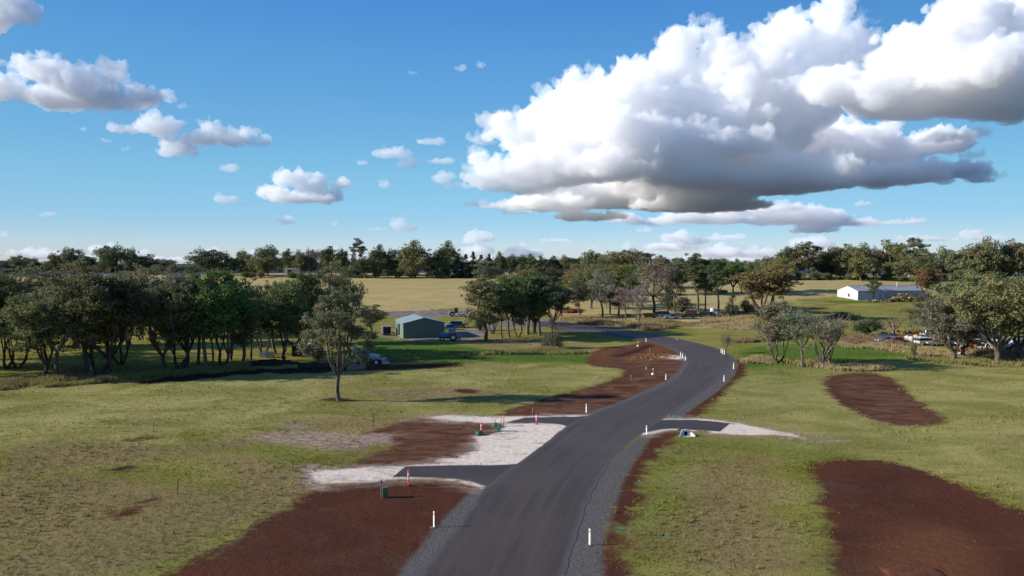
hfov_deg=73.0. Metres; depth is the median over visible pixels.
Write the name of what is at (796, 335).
gum tree
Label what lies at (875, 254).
gum tree
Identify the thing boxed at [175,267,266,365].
gum tree
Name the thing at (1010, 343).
old truck
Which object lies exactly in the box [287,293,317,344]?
gum tree
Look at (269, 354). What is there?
crate
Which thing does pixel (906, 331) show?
scrap pile
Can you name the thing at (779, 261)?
gum tree
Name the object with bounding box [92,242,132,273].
gum tree
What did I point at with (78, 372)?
wire fence
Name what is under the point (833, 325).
bare tree
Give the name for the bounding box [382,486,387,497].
service pillar
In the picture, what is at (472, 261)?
pine tree
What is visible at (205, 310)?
gum tree
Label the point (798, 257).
gum tree
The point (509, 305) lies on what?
gum tree
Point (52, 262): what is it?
gum tree
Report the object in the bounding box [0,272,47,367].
gum tree
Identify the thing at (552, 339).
young tree
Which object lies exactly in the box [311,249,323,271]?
gum tree
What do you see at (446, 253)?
gum tree
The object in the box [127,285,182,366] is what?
gum tree
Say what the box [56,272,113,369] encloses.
gum tree
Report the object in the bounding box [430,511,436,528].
guide post
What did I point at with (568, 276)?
gum tree
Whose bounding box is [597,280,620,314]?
gum tree
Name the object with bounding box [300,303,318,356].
gum tree
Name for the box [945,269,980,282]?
gum tree
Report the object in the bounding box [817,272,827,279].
bush
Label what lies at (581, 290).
gum tree
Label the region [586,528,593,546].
guide post
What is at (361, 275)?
bush
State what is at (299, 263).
gum tree
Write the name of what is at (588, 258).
gum tree
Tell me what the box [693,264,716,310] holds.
gum tree
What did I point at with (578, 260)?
gum tree
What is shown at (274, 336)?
gum tree
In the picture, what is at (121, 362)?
gum tree
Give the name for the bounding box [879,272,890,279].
bush
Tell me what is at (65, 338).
gum tree
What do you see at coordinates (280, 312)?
gum tree
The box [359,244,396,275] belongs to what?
gum tree
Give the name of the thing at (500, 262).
gum tree
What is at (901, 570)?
dirt patch
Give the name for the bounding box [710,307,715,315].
storage tank
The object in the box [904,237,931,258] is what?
gum tree
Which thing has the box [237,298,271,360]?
gum tree
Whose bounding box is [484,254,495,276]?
pine tree
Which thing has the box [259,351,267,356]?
crate
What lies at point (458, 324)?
parked wagon
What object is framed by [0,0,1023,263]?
sky
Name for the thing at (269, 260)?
gum tree
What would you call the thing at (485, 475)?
driveway
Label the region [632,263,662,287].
gum tree
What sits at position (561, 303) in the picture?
gum tree
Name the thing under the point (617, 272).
gum tree
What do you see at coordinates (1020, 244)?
gum tree
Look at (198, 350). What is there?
gum tree
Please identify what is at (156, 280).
gum tree
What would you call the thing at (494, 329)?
gum tree
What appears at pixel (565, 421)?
driveway
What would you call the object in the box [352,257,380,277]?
gum tree
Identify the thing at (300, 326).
gum tree
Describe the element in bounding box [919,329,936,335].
scrap car
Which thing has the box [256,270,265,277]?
bush
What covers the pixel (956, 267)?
gum tree
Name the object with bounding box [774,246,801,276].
gum tree
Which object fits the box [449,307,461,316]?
road roller
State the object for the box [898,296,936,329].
gum tree
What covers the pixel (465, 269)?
pine tree
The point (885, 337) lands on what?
scrap car
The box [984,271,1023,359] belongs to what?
gum tree
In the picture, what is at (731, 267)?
gum tree
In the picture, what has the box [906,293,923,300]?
yellow grader
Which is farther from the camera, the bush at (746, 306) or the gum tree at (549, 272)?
the gum tree at (549, 272)
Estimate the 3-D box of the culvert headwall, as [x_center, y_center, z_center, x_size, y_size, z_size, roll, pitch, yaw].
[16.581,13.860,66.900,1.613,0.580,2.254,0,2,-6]
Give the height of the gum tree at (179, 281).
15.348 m
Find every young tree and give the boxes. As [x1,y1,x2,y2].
[539,317,564,347]
[724,293,740,314]
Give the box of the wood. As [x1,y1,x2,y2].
[0,252,963,272]
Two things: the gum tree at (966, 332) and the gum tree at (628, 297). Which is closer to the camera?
the gum tree at (966, 332)
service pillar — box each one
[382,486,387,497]
[497,424,500,431]
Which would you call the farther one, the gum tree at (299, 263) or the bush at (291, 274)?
the gum tree at (299, 263)
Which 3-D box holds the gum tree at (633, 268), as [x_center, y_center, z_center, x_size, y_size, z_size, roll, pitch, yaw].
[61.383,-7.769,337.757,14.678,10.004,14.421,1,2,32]
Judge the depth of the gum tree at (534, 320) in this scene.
163.04 m
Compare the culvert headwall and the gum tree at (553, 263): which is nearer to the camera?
the culvert headwall
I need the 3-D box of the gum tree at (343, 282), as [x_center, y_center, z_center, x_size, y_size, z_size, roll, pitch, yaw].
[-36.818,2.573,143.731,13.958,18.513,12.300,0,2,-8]
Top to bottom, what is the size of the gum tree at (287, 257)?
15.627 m
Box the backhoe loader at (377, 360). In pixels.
[350,343,389,364]
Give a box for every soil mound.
[250,359,300,365]
[298,362,341,368]
[346,364,366,370]
[558,310,581,312]
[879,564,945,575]
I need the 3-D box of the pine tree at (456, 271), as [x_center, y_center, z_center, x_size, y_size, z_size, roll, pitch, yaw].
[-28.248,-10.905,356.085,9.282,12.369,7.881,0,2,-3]
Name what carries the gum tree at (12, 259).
on the ground at (896, 532)
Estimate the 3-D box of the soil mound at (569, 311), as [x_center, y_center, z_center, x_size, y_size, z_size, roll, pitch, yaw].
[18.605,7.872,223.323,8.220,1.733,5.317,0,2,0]
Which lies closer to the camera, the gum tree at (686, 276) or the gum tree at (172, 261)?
the gum tree at (686, 276)
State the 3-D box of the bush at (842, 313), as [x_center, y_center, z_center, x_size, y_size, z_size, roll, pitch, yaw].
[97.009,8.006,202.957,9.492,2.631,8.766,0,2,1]
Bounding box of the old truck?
[990,337,1022,350]
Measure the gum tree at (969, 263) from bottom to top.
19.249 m
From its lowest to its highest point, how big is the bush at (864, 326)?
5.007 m
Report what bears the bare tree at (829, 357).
on the ground at (896, 532)
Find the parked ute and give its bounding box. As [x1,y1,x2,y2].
[444,324,457,329]
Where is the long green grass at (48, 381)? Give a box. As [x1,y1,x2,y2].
[0,316,1023,390]
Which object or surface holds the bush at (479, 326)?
on the ground at (896, 532)
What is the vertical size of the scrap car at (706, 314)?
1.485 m
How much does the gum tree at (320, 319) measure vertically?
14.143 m
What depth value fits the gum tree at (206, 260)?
378.85 m
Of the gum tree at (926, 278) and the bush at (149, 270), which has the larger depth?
the bush at (149, 270)
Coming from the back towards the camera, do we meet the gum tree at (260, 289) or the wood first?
the wood
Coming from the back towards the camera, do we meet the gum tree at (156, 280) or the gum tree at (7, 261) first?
the gum tree at (7, 261)
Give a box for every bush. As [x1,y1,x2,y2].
[0,268,17,273]
[147,264,160,272]
[240,271,250,277]
[248,272,257,277]
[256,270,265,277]
[288,272,298,277]
[313,346,325,360]
[354,274,371,277]
[372,268,381,277]
[387,269,404,277]
[473,320,483,330]
[496,271,507,283]
[660,288,677,310]
[673,296,692,312]
[740,298,754,313]
[794,271,805,279]
[806,269,818,279]
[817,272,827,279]
[821,273,832,279]
[829,311,861,319]
[844,273,855,279]
[850,316,885,334]
[878,318,888,331]
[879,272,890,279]
[886,314,905,331]
[909,341,918,356]
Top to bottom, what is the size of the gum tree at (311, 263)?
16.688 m
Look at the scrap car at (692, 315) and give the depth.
205.23 m
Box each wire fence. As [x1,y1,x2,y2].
[4,368,137,380]
[136,358,247,372]
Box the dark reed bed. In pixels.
[575,317,1023,360]
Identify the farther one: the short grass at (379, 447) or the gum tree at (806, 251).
the gum tree at (806, 251)
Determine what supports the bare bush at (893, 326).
on the ground at (896, 532)
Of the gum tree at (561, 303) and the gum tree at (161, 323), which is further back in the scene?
the gum tree at (561, 303)
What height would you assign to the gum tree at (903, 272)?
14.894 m
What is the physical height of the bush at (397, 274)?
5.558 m
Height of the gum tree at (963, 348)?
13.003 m
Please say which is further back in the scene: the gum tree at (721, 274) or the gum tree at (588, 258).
the gum tree at (588, 258)
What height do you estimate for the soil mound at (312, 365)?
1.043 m
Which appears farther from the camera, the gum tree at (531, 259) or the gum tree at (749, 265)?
the gum tree at (531, 259)
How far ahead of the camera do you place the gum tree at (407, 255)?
356.29 m
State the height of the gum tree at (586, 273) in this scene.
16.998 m
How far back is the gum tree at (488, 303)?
145.66 m
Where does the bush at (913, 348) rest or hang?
on the ground at (896, 532)
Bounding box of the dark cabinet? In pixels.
[292,345,301,356]
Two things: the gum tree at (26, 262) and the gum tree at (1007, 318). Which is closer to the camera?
the gum tree at (1007, 318)
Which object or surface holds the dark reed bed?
on the ground at (896, 532)
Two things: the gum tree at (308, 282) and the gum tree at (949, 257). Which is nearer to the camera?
the gum tree at (308, 282)
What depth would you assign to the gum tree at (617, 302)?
211.62 m
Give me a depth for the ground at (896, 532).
59.75 m
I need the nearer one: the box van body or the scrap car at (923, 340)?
the scrap car at (923, 340)
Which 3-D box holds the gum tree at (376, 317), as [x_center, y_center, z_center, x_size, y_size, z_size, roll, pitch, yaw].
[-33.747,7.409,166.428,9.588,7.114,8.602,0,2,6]
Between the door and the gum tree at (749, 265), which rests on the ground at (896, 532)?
the gum tree at (749, 265)
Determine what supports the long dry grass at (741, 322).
on the ground at (896, 532)
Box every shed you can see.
[285,268,299,273]
[394,314,444,338]
[837,282,925,299]
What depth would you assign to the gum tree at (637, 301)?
189.77 m
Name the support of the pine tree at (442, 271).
on the ground at (896, 532)
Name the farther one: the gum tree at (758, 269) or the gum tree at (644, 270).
the gum tree at (644, 270)
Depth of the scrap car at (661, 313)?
210.20 m
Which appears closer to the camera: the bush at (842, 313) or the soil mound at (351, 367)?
the soil mound at (351, 367)
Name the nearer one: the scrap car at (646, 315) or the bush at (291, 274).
the scrap car at (646, 315)
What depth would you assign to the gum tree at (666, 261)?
381.01 m
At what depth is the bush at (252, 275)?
355.39 m
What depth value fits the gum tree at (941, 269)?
331.30 m
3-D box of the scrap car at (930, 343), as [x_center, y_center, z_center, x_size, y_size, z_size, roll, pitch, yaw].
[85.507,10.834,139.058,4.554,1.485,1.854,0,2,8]
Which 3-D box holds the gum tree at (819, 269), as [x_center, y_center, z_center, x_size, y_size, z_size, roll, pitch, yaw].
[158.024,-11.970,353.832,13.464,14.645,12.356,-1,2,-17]
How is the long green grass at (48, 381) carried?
on the ground at (896, 532)
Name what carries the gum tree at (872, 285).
on the ground at (896, 532)
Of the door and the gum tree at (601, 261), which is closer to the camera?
the door
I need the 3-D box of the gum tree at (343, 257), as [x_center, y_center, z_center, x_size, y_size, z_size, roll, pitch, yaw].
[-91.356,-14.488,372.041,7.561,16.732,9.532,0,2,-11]
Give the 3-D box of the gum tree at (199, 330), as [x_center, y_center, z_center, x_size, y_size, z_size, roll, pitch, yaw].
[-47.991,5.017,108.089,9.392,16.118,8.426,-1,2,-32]
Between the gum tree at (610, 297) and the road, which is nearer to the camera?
the road
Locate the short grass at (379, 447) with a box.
[0,346,1023,575]
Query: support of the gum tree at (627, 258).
on the ground at (896, 532)
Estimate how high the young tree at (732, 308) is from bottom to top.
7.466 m
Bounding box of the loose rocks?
[631,353,676,359]
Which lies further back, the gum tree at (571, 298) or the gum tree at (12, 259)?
the gum tree at (12, 259)
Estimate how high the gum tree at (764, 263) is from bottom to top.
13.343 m
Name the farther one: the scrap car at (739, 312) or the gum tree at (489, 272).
the gum tree at (489, 272)
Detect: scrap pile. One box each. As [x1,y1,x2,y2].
[863,331,900,335]
[866,299,890,301]
[891,328,920,333]
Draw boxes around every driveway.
[393,464,515,485]
[506,416,585,425]
[643,420,729,432]
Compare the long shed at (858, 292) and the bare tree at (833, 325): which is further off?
the long shed at (858, 292)
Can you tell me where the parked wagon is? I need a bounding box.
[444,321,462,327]
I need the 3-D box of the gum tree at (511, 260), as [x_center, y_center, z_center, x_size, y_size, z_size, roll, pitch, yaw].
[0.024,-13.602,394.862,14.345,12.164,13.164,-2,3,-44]
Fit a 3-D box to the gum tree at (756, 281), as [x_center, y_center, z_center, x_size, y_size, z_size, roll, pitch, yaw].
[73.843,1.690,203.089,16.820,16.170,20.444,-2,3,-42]
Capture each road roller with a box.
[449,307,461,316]
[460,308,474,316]
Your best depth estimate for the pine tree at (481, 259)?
358.47 m
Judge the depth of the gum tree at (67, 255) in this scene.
448.66 m
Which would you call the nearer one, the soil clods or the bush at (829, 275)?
the soil clods
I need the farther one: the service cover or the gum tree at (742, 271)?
the gum tree at (742, 271)
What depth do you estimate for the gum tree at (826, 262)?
349.70 m
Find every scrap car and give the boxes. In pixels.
[642,313,657,317]
[658,311,669,316]
[663,313,679,318]
[680,313,695,317]
[696,312,709,316]
[734,311,749,315]
[874,336,890,341]
[886,336,910,343]
[914,337,937,344]
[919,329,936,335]
[926,338,943,345]
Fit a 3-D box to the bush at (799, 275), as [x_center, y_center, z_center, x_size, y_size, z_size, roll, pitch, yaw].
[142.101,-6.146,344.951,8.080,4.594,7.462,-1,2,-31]
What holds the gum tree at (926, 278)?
on the ground at (896, 532)
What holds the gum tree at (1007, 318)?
on the ground at (896, 532)
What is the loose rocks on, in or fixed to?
on the ground at (896, 532)
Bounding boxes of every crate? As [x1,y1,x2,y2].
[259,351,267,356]
[265,352,273,357]
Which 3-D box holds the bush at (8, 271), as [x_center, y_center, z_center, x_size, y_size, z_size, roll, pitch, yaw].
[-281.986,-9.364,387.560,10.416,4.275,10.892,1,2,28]
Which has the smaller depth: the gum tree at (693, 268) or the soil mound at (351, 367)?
the soil mound at (351, 367)
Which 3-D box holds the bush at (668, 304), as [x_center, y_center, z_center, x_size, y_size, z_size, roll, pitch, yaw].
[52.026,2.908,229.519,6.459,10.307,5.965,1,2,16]
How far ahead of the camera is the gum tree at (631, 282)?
243.83 m
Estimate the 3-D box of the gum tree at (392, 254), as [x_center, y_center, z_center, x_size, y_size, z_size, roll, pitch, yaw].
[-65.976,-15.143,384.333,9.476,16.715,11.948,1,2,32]
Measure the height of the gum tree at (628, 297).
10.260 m
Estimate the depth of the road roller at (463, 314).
210.37 m
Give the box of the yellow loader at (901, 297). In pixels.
[887,293,910,301]
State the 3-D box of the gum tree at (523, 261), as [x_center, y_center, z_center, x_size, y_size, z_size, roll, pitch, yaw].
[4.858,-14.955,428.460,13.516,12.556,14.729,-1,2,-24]
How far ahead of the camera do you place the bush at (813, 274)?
341.39 m
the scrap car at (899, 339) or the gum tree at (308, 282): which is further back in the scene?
the scrap car at (899, 339)
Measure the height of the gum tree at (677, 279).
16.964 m
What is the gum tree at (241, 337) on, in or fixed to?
on the ground at (896, 532)
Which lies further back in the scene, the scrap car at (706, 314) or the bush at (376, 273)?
the bush at (376, 273)
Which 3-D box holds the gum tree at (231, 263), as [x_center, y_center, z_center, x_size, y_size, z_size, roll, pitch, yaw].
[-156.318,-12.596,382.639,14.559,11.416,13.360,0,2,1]
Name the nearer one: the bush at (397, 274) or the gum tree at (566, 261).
the bush at (397, 274)
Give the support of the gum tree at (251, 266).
on the ground at (896, 532)
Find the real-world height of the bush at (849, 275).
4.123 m
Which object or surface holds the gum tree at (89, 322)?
on the ground at (896, 532)
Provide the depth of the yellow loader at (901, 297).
255.26 m
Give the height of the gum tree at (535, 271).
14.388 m
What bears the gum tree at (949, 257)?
on the ground at (896, 532)
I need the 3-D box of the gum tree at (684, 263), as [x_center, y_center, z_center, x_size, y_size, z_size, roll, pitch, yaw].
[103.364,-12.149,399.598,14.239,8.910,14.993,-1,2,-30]
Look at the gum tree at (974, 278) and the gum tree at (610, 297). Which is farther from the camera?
the gum tree at (610, 297)
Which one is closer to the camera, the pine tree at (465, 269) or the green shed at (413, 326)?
the green shed at (413, 326)
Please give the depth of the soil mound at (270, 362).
112.90 m
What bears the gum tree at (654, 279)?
on the ground at (896, 532)
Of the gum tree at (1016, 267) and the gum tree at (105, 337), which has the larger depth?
the gum tree at (1016, 267)
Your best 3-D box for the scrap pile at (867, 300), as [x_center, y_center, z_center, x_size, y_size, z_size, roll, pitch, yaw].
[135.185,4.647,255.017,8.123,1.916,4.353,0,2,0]
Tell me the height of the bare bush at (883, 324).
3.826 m
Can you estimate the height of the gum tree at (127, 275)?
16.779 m
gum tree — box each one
[0,259,10,267]
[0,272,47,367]
[0,277,37,369]
[0,285,100,375]
[3,262,63,347]
[8,255,30,269]
[16,258,43,267]
[18,292,87,376]
[24,257,125,346]
[40,272,145,375]
[41,253,63,270]
[48,272,169,375]
[56,246,85,269]
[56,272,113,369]
[77,254,97,268]
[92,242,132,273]
[112,265,158,344]
[112,275,152,364]
[121,247,138,269]
[124,263,176,334]
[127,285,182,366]
[129,254,159,272]
[143,283,213,368]
[146,273,200,367]
[155,257,166,265]
[157,267,199,287]
[162,259,178,271]
[174,269,240,365]
[175,264,202,272]
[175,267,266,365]
[178,278,200,365]
[182,246,231,271]
[189,279,230,365]
[216,255,238,273]
[226,278,260,360]
[226,296,270,361]
[234,250,255,271]
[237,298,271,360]
[242,260,265,273]
[244,244,285,276]
[244,280,276,351]
[256,279,314,359]
[257,287,296,353]
[274,272,331,346]
[279,248,295,271]
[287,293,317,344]
[290,249,308,273]
[290,321,306,342]
[294,286,378,400]
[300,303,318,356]
[304,246,317,272]
[305,256,367,338]
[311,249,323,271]
[316,246,341,275]
[335,248,348,270]
[349,238,367,260]
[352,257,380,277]
[358,304,389,331]
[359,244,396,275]
[381,239,440,277]
[381,260,396,274]
[387,248,401,270]
[424,240,464,274]
[426,252,440,276]
[457,274,518,340]
[469,261,506,279]
[480,280,501,333]
[492,251,512,274]
[492,275,530,337]
[495,289,515,338]
[503,254,520,273]
[506,270,554,334]
[506,271,562,332]
[508,296,529,337]
[509,263,544,279]
[516,254,529,270]
[521,274,562,335]
[525,253,538,270]
[530,255,547,272]
[542,267,566,285]
[543,255,564,271]
[546,283,577,327]
[554,282,576,316]
[559,254,574,271]
[559,264,585,288]
[568,256,582,269]
[568,260,611,308]
[569,277,589,315]
[575,249,602,269]
[585,268,616,316]
[592,255,610,269]
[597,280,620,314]
[603,247,648,276]
[603,264,634,284]
[604,281,627,315]
[610,286,639,319]
[618,271,649,304]
[620,262,646,280]
[630,283,649,321]
[632,255,682,312]
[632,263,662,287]
[635,252,655,264]
[654,255,670,271]
[661,262,688,311]
[672,265,694,294]
[678,253,718,308]
[680,260,700,267]
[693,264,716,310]
[694,274,716,292]
[704,258,730,310]
[724,258,746,292]
[728,266,803,316]
[728,270,745,292]
[737,267,764,284]
[744,261,754,271]
[749,297,801,362]
[757,256,784,268]
[762,255,799,281]
[773,242,814,275]
[773,308,826,366]
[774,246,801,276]
[795,241,830,279]
[812,255,833,272]
[817,246,839,277]
[822,243,853,278]
[838,241,879,280]
[864,279,883,298]
[866,245,884,278]
[875,239,909,279]
[882,248,947,285]
[894,262,910,278]
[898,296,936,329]
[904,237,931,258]
[909,267,948,302]
[910,291,995,358]
[924,286,993,356]
[925,254,945,280]
[929,267,1021,337]
[935,245,963,280]
[942,271,1023,363]
[944,252,965,279]
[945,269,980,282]
[953,243,996,278]
[971,236,1013,278]
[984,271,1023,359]
[996,238,1023,277]
[997,245,1022,278]
[1012,242,1023,266]
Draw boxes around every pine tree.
[346,262,361,277]
[434,262,449,278]
[449,255,463,277]
[460,254,471,277]
[465,251,478,277]
[474,254,485,274]
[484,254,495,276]
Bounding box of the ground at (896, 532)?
[0,264,1023,575]
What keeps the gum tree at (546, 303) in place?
on the ground at (896, 532)
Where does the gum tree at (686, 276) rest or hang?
on the ground at (896, 532)
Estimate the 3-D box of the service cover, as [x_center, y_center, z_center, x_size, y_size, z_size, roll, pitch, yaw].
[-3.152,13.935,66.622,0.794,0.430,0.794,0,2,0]
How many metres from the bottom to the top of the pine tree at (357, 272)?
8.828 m
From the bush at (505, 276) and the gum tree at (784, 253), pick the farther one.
the gum tree at (784, 253)
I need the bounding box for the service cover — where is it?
[475,430,482,435]
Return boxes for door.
[885,293,890,298]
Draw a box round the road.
[421,321,731,575]
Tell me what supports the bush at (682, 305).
on the ground at (896, 532)
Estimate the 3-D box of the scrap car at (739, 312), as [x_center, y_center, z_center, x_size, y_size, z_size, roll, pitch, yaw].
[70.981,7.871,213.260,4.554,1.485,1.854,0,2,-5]
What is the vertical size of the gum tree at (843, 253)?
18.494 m
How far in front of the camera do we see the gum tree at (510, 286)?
151.57 m
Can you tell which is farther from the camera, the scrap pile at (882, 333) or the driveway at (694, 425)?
the scrap pile at (882, 333)
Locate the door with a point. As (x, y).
(887, 295)
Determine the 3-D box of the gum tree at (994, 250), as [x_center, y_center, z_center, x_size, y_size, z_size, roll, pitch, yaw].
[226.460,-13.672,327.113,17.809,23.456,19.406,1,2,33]
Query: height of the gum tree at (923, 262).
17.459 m
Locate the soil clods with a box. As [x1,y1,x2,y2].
[188,360,1023,575]
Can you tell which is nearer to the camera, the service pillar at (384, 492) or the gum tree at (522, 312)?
the service pillar at (384, 492)
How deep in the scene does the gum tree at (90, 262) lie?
446.57 m
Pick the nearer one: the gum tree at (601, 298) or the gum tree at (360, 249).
the gum tree at (601, 298)
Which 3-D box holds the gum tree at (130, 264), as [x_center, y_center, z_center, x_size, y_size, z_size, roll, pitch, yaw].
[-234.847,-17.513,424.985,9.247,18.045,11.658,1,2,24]
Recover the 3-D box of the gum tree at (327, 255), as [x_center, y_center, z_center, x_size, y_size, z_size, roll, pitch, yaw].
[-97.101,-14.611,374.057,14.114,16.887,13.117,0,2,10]
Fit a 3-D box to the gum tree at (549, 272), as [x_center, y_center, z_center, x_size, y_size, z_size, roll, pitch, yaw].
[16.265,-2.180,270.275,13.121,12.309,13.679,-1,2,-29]
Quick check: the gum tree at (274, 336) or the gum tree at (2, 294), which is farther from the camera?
the gum tree at (274, 336)
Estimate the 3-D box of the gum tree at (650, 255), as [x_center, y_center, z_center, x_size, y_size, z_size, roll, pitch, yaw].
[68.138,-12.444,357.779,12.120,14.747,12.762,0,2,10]
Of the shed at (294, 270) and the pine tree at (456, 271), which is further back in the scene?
the shed at (294, 270)
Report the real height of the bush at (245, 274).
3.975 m
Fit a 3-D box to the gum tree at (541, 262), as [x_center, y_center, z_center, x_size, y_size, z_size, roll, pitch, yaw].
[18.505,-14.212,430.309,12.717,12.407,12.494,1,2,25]
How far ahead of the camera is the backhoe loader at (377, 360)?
112.37 m
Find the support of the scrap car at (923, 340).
on the ground at (896, 532)
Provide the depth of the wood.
468.24 m
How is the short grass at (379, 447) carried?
on the ground at (896, 532)
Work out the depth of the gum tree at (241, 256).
380.57 m
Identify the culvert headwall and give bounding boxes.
[678,427,695,436]
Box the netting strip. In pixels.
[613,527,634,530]
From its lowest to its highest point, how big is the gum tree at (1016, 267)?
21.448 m
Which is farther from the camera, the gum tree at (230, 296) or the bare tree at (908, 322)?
the bare tree at (908, 322)
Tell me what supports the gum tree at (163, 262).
on the ground at (896, 532)
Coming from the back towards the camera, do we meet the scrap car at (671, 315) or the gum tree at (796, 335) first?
the scrap car at (671, 315)
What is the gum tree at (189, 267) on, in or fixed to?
on the ground at (896, 532)
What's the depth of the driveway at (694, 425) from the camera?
70.47 m
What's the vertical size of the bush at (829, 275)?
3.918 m
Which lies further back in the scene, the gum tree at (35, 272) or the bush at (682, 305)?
the bush at (682, 305)
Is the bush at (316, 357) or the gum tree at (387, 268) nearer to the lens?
the bush at (316, 357)
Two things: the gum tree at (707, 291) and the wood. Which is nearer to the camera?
the gum tree at (707, 291)
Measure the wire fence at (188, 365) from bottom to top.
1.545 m
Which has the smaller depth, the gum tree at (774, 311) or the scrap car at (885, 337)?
the gum tree at (774, 311)
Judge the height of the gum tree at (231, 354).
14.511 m
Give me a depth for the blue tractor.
147.17 m
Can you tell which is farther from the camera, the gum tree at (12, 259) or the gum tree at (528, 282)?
the gum tree at (12, 259)
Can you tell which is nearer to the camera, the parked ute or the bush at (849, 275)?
the parked ute
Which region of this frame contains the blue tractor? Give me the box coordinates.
[439,328,460,340]
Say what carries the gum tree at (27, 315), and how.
on the ground at (896, 532)
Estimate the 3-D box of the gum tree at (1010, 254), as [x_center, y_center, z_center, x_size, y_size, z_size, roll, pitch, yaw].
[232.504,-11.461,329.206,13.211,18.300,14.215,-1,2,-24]
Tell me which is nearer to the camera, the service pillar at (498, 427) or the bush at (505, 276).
the service pillar at (498, 427)
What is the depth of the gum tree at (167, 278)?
151.91 m
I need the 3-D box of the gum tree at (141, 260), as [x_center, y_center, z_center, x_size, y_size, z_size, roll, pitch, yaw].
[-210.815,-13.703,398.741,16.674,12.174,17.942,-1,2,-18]
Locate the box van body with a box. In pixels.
[382,325,390,334]
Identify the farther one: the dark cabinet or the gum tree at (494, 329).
the gum tree at (494, 329)
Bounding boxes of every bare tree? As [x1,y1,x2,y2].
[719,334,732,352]
[796,298,854,367]
[805,319,844,364]
[902,314,914,328]
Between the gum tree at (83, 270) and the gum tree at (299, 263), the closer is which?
the gum tree at (83, 270)
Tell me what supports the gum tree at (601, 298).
on the ground at (896, 532)
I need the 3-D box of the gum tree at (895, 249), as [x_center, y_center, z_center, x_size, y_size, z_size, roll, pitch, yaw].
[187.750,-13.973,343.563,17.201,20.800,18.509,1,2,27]
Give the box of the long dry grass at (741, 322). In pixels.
[431,276,982,371]
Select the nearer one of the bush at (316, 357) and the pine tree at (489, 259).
the bush at (316, 357)

